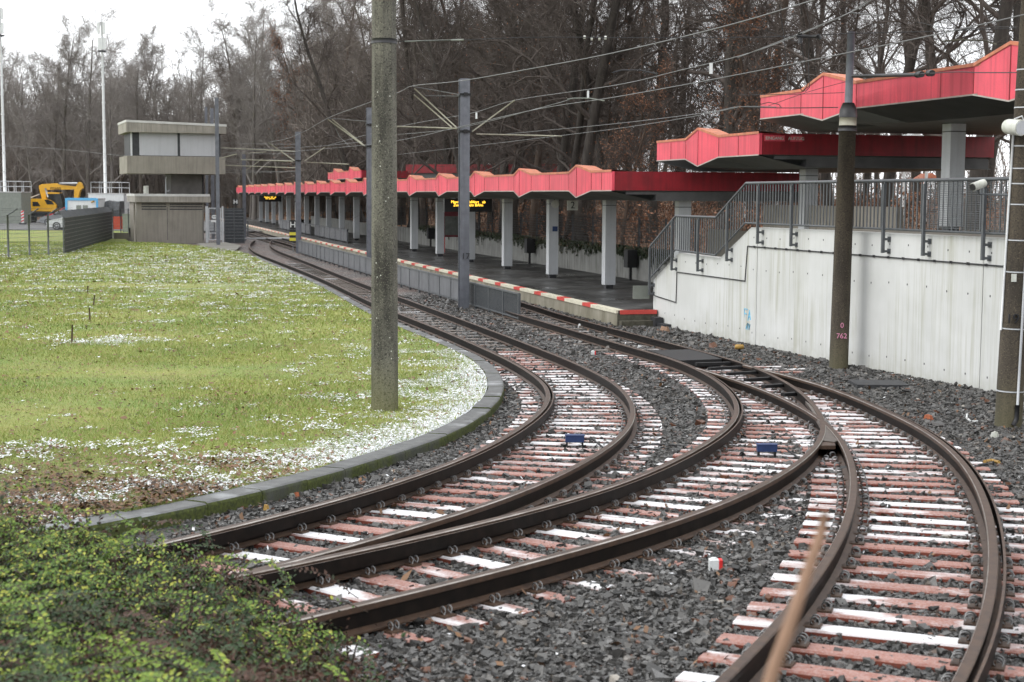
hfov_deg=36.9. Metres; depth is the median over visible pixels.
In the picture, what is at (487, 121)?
overhead wire
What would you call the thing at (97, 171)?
bare tree
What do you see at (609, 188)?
platform canopy
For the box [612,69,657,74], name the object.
registration arm
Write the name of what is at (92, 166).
bare tree
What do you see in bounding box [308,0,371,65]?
bare tree
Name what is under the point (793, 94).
overhead wire
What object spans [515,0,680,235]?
bare tree
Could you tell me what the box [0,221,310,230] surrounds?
road
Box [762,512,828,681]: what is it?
twig
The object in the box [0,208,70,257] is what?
wire fence
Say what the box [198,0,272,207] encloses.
bare tree
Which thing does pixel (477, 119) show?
young tree
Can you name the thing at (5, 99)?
bare tree
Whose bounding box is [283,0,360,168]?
bare tree
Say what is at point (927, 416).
rubble
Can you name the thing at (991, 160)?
bare tree
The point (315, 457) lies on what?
snow patches
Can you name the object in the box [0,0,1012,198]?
sky
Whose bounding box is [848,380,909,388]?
duct cover
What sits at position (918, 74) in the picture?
span insulator
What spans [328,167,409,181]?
stair canopy
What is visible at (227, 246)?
path
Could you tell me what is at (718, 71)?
bare tree
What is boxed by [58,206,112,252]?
screen fence
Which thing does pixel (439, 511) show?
fallen leaves
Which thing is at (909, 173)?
distant wood
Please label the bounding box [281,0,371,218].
bare tree
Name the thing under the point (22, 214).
warning beacon
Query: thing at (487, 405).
kerb
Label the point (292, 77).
bare tree
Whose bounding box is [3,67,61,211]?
bare tree
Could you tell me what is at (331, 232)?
platform barrier
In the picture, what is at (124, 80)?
bare tree
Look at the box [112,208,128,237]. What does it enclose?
wire fence
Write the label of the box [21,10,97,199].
bare tree
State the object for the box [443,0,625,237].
bare tree
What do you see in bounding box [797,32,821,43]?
span insulator
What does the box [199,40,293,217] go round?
bare tree
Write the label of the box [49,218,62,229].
parked car
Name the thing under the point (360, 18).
bare tree
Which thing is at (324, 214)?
undergrowth
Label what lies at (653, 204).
bare tree
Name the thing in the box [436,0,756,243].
bare tree
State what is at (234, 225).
dark screen
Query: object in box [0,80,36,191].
bare tree
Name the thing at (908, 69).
bare tree
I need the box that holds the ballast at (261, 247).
[5,231,1023,681]
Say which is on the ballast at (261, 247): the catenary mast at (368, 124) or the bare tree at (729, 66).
the catenary mast at (368, 124)
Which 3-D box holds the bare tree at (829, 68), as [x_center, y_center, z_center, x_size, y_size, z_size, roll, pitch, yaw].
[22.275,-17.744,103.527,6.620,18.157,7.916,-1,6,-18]
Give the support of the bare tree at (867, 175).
on the embankment
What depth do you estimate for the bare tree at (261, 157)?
181.04 m
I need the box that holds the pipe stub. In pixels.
[983,459,1000,463]
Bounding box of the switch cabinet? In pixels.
[122,214,129,231]
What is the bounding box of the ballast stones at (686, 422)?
[76,294,1023,681]
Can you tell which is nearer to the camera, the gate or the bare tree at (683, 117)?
the bare tree at (683, 117)
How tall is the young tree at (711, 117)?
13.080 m
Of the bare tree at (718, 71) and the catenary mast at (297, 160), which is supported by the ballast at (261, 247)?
the catenary mast at (297, 160)
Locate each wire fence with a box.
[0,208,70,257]
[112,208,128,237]
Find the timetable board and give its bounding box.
[444,212,457,252]
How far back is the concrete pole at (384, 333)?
19.77 m
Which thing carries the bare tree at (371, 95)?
on the embankment
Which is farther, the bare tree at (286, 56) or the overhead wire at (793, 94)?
the bare tree at (286, 56)
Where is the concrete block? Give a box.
[651,316,670,326]
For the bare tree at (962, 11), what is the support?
on the embankment
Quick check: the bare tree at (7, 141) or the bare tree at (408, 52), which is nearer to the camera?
the bare tree at (408, 52)
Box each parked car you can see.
[39,210,62,223]
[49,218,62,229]
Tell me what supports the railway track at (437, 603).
on the ballast at (261, 247)
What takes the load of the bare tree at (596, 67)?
on the embankment
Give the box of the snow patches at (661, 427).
[139,311,1022,665]
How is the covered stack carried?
on the road
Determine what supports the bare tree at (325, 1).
on the embankment
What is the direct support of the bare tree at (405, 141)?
on the embankment
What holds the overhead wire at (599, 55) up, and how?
attached to the catenary mast at (297, 160)
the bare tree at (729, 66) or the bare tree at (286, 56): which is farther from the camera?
the bare tree at (286, 56)
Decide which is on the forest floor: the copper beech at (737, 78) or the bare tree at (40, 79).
the bare tree at (40, 79)
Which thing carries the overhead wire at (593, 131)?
attached to the overhead wire at (790, 107)
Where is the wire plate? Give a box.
[709,63,712,73]
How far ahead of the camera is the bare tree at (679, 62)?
131.66 m
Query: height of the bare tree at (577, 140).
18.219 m
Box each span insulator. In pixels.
[405,39,463,41]
[583,35,606,40]
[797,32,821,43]
[851,70,934,77]
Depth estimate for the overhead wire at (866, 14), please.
21.41 m
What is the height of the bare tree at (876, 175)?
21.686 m
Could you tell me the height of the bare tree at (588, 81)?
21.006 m
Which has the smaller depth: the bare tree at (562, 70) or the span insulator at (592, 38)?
the span insulator at (592, 38)
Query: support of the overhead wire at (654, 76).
attached to the catenary mast at (464, 95)
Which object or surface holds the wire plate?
hanging from the overhead wire at (654, 76)
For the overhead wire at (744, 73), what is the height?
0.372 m
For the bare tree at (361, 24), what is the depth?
147.17 m
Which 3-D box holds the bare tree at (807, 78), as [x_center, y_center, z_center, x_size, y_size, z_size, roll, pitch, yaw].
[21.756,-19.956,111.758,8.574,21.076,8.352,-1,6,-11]
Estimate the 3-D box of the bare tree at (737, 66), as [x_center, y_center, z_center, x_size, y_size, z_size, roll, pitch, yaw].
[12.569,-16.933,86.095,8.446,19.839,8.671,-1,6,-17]
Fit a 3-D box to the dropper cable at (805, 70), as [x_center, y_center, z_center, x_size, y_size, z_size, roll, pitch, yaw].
[4.163,-3.996,22.220,0.242,0.783,0.014,0,5,0]
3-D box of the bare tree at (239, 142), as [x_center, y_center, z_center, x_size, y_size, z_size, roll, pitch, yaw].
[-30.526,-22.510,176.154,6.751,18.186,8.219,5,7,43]
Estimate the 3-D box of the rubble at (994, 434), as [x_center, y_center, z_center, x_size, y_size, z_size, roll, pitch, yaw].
[5.809,1.123,18.500,0.110,0.073,0.075,0,5,0]
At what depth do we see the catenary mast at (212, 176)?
106.40 m
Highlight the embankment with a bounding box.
[246,203,1003,254]
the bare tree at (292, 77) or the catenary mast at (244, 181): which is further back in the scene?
the bare tree at (292, 77)
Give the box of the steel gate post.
[246,221,248,236]
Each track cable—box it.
[630,443,695,447]
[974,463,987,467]
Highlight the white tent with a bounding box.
[902,134,927,221]
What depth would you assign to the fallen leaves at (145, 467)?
20.27 m
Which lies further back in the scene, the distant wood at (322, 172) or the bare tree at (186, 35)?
the bare tree at (186, 35)
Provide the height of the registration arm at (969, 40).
0.077 m
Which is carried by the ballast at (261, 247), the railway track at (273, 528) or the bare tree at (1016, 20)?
the railway track at (273, 528)
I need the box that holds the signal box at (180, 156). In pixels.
[118,120,226,242]
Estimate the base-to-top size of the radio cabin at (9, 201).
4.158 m
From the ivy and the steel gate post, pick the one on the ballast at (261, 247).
the steel gate post
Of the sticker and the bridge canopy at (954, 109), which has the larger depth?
the sticker
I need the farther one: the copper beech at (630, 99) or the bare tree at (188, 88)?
the bare tree at (188, 88)
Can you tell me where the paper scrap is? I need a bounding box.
[660,326,669,331]
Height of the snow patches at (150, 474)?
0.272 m
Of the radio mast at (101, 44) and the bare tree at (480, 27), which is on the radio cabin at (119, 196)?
the radio mast at (101, 44)
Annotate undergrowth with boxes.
[284,197,734,225]
[475,172,1007,253]
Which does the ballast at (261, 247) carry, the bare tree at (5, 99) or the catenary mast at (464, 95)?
the catenary mast at (464, 95)
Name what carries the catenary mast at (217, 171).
on the ballast at (261, 247)
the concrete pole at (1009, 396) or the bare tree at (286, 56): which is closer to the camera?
the concrete pole at (1009, 396)
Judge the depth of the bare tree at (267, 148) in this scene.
197.47 m
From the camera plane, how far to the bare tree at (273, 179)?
197.62 m
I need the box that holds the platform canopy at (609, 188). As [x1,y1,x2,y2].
[236,165,799,288]
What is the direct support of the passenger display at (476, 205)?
hanging from the platform canopy at (609, 188)
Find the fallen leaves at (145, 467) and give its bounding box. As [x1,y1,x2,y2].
[0,254,486,525]
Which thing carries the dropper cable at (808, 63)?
hanging from the overhead wire at (809, 29)
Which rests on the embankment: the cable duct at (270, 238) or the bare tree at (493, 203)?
the bare tree at (493, 203)
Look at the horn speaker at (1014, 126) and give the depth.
19.07 m
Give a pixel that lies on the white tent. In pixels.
(904, 174)
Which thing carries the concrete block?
on the ballast at (261, 247)
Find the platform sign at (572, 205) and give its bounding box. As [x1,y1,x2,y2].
[567,200,577,209]
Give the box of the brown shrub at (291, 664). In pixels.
[54,522,471,681]
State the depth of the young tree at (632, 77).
64.71 m
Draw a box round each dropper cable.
[779,4,788,87]
[791,43,807,91]
[805,31,809,91]
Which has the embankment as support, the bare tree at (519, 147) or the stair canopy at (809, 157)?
the bare tree at (519, 147)
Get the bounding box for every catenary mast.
[205,107,208,207]
[210,108,214,238]
[215,98,294,244]
[241,132,348,252]
[242,152,263,240]
[328,107,371,257]
[397,78,561,308]
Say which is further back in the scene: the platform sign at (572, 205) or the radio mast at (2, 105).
the radio mast at (2, 105)
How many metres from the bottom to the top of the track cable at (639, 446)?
0.034 m
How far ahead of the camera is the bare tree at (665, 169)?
99.70 m
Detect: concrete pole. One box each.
[371,0,397,412]
[829,31,856,368]
[994,0,1023,427]
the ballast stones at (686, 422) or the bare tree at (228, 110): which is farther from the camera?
the bare tree at (228, 110)
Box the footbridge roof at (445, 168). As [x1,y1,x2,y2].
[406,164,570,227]
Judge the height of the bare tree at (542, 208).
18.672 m
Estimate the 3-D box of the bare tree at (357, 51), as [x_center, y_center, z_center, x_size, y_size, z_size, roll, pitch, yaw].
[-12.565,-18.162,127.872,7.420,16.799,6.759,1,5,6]
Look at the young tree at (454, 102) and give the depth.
92.28 m
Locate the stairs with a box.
[707,205,1005,256]
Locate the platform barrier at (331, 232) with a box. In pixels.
[279,219,347,242]
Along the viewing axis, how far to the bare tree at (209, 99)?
185.35 m
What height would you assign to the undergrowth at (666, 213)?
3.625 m
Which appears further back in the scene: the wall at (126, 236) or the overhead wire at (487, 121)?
the wall at (126, 236)
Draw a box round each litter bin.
[427,228,434,246]
[524,239,534,262]
[623,250,637,279]
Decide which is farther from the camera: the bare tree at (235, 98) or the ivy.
the bare tree at (235, 98)
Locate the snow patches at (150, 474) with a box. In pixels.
[0,433,384,521]
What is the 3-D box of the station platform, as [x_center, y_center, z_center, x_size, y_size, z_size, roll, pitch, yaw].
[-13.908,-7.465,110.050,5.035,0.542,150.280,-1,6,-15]
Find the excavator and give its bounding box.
[31,182,83,222]
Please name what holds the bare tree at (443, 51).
on the embankment
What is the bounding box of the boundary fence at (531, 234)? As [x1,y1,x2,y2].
[320,203,696,253]
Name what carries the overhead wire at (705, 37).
attached to the concrete pole at (384, 333)
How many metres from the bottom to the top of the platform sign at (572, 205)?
0.400 m
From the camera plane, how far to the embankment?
74.69 m
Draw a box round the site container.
[65,198,104,209]
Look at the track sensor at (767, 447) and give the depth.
16.50 m
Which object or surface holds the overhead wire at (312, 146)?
attached to the catenary mast at (368, 124)
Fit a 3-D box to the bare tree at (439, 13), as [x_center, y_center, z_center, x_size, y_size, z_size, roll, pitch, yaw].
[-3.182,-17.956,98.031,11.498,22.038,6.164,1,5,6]
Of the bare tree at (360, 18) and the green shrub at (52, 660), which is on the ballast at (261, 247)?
the green shrub at (52, 660)
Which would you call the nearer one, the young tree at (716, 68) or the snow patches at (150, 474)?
the snow patches at (150, 474)
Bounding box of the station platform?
[215,217,657,326]
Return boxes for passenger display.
[259,195,280,201]
[443,198,491,211]
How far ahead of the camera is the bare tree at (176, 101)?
206.56 m
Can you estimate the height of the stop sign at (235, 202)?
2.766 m
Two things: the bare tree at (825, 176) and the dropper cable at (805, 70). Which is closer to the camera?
the dropper cable at (805, 70)
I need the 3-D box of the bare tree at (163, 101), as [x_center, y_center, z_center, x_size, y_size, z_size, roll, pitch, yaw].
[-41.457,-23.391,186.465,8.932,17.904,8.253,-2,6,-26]
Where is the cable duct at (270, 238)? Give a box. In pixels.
[245,237,288,238]
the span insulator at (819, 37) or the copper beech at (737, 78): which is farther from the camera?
the copper beech at (737, 78)
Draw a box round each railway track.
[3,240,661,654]
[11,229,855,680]
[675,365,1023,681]
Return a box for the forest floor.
[35,205,302,220]
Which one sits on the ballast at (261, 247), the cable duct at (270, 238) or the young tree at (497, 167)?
the cable duct at (270, 238)
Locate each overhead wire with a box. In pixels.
[0,145,122,155]
[222,171,294,172]
[255,142,356,148]
[271,0,813,141]
[291,14,1023,151]
[330,0,867,144]
[397,28,1013,41]
[398,99,569,134]
[398,107,737,154]
[509,106,775,133]
[689,0,797,42]
[737,0,870,57]
[743,107,837,107]
[759,92,843,94]
[769,82,843,105]
[852,12,881,15]
[918,22,1003,28]
[922,71,1016,73]
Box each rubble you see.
[923,414,933,419]
[990,431,998,437]
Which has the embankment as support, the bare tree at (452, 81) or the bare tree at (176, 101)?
the bare tree at (452, 81)
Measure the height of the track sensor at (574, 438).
0.160 m
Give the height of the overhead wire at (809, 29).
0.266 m
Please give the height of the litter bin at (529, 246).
1.000 m
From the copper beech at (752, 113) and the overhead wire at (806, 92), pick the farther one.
the copper beech at (752, 113)
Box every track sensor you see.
[565,434,602,447]
[756,443,799,458]
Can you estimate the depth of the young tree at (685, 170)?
83.97 m
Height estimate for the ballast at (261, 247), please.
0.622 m
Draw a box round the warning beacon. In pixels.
[19,210,26,223]
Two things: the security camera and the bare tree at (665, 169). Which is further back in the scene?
the bare tree at (665, 169)
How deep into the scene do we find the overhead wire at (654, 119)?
32.84 m
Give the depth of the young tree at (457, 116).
87.37 m
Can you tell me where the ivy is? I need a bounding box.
[418,224,673,271]
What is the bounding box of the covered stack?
[104,200,124,222]
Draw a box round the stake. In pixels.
[71,325,72,343]
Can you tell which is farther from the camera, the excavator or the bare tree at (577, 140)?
the excavator
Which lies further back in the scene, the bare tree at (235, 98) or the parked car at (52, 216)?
the bare tree at (235, 98)
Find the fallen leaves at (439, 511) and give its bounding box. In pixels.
[37,311,1023,667]
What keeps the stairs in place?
on the embankment
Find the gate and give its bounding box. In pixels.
[205,206,223,242]
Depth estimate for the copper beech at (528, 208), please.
79.25 m
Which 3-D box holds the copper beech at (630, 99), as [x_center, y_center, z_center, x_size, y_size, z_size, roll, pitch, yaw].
[4.223,-7.738,62.657,4.864,8.421,3.498,0,5,-5]
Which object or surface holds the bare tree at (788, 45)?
on the embankment
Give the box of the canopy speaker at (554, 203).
[551,199,558,207]
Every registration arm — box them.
[567,98,604,100]
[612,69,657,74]
[941,39,996,44]
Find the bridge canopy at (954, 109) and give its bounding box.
[760,41,1018,230]
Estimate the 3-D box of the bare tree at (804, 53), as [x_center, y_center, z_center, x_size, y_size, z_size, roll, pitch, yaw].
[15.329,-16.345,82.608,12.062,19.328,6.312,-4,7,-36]
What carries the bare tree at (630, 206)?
on the embankment
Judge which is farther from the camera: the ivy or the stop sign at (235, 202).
the stop sign at (235, 202)
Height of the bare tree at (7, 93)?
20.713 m
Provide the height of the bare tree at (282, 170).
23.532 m
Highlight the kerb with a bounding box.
[3,256,503,543]
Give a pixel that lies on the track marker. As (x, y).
(715, 563)
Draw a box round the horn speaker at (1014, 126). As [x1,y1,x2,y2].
[1001,115,1023,135]
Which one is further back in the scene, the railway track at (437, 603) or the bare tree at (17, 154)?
the bare tree at (17, 154)
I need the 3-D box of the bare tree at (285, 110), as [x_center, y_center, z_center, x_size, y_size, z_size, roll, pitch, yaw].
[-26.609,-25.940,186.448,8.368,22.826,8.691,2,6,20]
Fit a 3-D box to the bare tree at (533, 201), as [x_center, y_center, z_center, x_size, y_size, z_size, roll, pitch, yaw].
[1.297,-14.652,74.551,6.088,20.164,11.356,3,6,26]
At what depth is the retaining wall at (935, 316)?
27.72 m
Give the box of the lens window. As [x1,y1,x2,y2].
[970,184,975,190]
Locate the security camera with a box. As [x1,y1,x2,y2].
[970,179,1007,195]
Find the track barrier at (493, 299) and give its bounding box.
[298,240,520,318]
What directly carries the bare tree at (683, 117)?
on the embankment
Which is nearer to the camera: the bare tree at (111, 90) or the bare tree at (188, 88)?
the bare tree at (111, 90)
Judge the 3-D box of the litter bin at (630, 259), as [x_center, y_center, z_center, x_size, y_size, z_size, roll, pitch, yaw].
[3.923,-2.518,50.868,0.360,1.000,0.420,-1,6,-15]
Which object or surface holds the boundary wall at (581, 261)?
on the ballast at (261, 247)
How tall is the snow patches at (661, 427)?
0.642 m
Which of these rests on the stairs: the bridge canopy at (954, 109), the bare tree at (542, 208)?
the bridge canopy at (954, 109)
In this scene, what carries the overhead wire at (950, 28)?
attached to the concrete pole at (1009, 396)
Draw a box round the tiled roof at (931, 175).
[913,173,935,206]
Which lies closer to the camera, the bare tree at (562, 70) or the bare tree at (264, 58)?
the bare tree at (562, 70)
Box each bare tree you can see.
[0,46,30,159]
[0,49,56,191]
[0,57,19,168]
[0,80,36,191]
[0,85,26,178]
[1,42,24,127]
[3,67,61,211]
[9,51,69,211]
[15,55,90,211]
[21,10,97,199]
[25,44,101,211]
[33,91,79,191]
[34,20,107,192]
[53,1,144,197]
[66,80,112,192]
[77,79,121,192]
[79,40,152,192]
[83,82,143,192]
[84,68,120,186]
[93,29,161,192]
[96,55,142,171]
[101,41,166,193]
[109,57,151,190]
[111,33,168,192]
[122,18,187,121]
[148,77,194,177]
[158,41,227,192]
[161,61,214,176]
[165,72,192,121]
[170,20,225,142]
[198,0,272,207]
[198,57,251,205]
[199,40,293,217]
[201,55,265,184]
[205,67,278,217]
[214,53,284,213]
[215,66,268,169]
[217,0,296,219]
[227,0,305,218]
[227,3,299,220]
[230,37,293,214]
[240,55,290,212]
[250,0,399,221]
[263,40,296,215]
[264,9,310,216]
[265,35,302,182]
[274,47,304,156]
[275,0,366,217]
[280,12,354,159]
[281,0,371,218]
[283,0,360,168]
[298,0,367,104]
[301,0,356,211]
[302,0,469,224]
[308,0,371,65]
[317,0,495,226]
[319,22,371,166]
[322,0,426,169]
[342,0,441,164]
[343,0,459,227]
[343,0,559,234]
[343,1,371,98]
[345,0,485,226]
[353,50,420,166]
[396,0,510,143]
[396,0,529,198]
[397,0,566,203]
[410,0,678,238]
[412,0,511,163]
[419,0,558,231]
[436,0,555,235]
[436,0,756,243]
[438,2,521,217]
[439,0,576,235]
[441,0,693,241]
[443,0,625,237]
[451,0,615,234]
[459,0,494,162]
[478,0,708,239]
[490,0,598,163]
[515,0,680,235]
[544,0,722,242]
[549,0,692,164]
[551,0,858,229]
[553,2,641,151]
[565,0,652,169]
[593,0,681,214]
[597,10,651,204]
[623,0,708,202]
[635,0,743,215]
[640,3,718,138]
[672,1,800,208]
[674,0,886,204]
[690,1,801,207]
[704,0,908,205]
[719,0,873,133]
[727,0,1020,229]
[741,0,1012,206]
[743,0,823,132]
[782,9,831,190]
[787,1,884,201]
[789,0,914,177]
[826,0,956,203]
[842,0,1018,229]
[854,5,910,205]
[858,0,999,209]
[869,0,1020,172]
[959,4,1012,207]
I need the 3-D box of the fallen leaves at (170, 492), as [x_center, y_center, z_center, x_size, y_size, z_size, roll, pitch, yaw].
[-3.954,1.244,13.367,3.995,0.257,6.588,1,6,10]
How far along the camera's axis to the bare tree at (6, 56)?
205.98 m
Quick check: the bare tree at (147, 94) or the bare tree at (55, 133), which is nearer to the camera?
the bare tree at (55, 133)
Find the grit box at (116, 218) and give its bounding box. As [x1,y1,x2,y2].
[113,216,122,228]
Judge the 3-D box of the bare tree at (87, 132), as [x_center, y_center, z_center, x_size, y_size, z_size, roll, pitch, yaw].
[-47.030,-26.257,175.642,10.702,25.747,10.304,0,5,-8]
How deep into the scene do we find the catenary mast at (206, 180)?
108.35 m
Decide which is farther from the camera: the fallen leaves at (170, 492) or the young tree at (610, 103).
the young tree at (610, 103)
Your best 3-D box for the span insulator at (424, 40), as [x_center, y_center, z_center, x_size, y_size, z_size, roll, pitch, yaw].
[-1.002,-3.852,19.683,0.780,0.030,0.054,1,6,11]
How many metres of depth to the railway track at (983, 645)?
10.73 m
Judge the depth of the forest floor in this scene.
206.96 m
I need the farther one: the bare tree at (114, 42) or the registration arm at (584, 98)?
the bare tree at (114, 42)
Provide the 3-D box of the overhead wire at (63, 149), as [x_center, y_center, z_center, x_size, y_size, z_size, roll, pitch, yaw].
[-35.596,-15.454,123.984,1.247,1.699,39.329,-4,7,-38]
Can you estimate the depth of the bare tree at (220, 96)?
207.58 m
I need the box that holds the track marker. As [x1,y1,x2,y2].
[708,557,722,570]
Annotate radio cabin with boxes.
[0,181,31,222]
[88,182,131,224]
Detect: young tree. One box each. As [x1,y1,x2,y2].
[408,0,491,212]
[439,10,519,214]
[448,51,509,226]
[456,0,567,211]
[482,1,559,201]
[494,0,597,235]
[524,20,603,218]
[546,74,604,205]
[549,1,651,240]
[577,0,694,242]
[647,1,718,171]
[672,0,792,172]
[679,0,794,201]
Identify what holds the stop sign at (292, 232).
on the ballast at (261, 247)
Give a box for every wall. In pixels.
[114,233,129,240]
[311,216,669,282]
[633,227,1004,390]
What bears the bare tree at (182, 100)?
on the forest floor
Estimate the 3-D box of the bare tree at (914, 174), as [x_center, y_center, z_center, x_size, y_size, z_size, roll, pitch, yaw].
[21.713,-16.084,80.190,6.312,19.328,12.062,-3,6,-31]
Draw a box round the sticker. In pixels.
[552,226,557,230]
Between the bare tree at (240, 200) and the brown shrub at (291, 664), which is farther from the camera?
the bare tree at (240, 200)
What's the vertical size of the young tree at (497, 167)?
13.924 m
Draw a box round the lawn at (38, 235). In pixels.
[0,230,486,516]
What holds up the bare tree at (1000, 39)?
on the embankment
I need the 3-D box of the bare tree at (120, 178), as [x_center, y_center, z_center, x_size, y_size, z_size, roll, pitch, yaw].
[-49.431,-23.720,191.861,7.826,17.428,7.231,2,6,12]
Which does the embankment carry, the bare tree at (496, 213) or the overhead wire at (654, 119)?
the bare tree at (496, 213)
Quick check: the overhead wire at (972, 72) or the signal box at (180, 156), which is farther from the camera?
the signal box at (180, 156)
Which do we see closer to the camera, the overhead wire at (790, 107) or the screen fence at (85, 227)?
the overhead wire at (790, 107)
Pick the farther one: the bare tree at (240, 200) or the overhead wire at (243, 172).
the bare tree at (240, 200)
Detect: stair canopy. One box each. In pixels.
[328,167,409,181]
[656,128,994,228]
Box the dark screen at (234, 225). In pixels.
[224,208,244,242]
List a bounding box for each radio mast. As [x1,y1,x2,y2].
[0,8,5,191]
[97,22,106,192]
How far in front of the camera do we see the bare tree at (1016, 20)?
52.04 m
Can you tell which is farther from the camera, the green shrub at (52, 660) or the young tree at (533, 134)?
the young tree at (533, 134)
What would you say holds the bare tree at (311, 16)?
on the embankment
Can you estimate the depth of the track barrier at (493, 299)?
47.91 m
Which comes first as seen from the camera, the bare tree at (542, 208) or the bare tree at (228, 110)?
the bare tree at (542, 208)
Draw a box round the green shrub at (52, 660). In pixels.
[0,479,359,681]
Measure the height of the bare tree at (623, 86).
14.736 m
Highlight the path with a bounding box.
[198,242,240,250]
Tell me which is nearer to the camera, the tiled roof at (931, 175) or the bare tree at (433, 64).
the tiled roof at (931, 175)
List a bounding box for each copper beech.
[263,17,317,215]
[506,63,572,231]
[562,48,675,244]
[693,0,798,228]
[702,20,821,230]
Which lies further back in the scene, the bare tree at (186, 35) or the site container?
the bare tree at (186, 35)
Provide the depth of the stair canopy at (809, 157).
35.75 m
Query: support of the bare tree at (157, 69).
on the forest floor
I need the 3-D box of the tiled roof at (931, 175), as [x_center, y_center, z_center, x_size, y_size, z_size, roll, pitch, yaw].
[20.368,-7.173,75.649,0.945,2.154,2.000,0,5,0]
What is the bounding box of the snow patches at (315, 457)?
[0,244,486,518]
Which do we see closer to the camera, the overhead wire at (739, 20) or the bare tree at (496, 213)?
the overhead wire at (739, 20)
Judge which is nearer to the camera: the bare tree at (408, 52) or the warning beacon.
the bare tree at (408, 52)
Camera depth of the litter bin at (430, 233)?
82.36 m
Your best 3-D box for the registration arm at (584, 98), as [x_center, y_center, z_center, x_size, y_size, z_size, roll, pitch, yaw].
[1.520,-4.979,31.671,0.774,0.071,0.024,0,5,0]
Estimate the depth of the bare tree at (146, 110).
181.41 m
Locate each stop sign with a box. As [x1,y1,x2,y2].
[233,199,237,207]
[289,220,295,251]
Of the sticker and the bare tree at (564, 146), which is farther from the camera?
the bare tree at (564, 146)
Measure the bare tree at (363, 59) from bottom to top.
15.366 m
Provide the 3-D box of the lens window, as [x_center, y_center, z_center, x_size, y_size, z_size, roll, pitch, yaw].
[5.833,-1.947,19.459,0.036,0.088,0.090,-3,6,-28]
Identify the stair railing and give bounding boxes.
[648,177,1008,294]
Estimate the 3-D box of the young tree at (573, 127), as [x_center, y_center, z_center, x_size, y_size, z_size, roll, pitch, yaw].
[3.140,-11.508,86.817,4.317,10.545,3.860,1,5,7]
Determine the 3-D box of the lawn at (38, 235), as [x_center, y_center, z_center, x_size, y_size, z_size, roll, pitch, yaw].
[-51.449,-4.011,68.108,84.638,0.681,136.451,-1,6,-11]
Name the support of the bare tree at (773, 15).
on the embankment
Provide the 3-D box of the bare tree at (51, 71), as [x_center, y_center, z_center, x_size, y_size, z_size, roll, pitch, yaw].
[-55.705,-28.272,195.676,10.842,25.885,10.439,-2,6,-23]
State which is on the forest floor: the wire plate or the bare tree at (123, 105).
the bare tree at (123, 105)
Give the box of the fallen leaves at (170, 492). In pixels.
[0,442,369,524]
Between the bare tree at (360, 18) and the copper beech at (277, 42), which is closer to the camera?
the bare tree at (360, 18)
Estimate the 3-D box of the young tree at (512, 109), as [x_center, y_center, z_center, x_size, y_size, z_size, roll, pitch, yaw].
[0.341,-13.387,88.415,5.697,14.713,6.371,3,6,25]
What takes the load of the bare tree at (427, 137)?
on the embankment
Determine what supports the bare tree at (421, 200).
on the embankment
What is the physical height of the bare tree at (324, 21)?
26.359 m
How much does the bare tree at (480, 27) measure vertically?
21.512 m
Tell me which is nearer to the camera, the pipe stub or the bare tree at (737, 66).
the pipe stub
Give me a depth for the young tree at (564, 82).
71.99 m
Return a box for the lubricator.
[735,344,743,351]
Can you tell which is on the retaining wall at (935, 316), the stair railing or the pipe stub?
the stair railing
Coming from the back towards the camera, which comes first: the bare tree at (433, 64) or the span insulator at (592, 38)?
the bare tree at (433, 64)
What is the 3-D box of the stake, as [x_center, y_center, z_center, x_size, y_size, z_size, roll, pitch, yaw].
[-8.929,-0.121,31.178,0.054,0.426,0.040,0,5,0]
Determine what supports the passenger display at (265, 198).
hanging from the platform canopy at (609, 188)
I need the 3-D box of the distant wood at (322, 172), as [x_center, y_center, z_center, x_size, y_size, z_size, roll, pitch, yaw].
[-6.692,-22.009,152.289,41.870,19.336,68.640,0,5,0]
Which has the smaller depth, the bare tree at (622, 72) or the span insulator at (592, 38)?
the span insulator at (592, 38)
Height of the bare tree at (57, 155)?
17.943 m
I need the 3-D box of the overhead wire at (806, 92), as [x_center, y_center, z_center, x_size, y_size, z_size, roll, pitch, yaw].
[5.329,-4.463,27.735,1.470,0.410,0.043,3,6,28]
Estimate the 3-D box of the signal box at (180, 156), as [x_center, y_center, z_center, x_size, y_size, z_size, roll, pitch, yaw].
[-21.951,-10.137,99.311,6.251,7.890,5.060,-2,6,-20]
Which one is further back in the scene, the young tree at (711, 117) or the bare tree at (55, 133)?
the bare tree at (55, 133)
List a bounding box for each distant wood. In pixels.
[0,46,363,212]
[266,5,616,212]
[595,55,1009,206]
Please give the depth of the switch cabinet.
119.80 m
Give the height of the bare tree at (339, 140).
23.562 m
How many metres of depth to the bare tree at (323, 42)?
152.28 m
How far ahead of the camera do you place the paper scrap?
35.73 m
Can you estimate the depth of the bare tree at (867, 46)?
72.39 m
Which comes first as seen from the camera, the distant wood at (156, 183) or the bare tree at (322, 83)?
the bare tree at (322, 83)
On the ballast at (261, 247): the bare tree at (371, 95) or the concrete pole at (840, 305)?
the concrete pole at (840, 305)
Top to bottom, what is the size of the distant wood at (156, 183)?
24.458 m
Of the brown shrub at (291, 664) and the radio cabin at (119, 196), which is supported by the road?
the radio cabin at (119, 196)
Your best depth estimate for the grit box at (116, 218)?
128.14 m
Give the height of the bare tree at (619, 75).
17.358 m

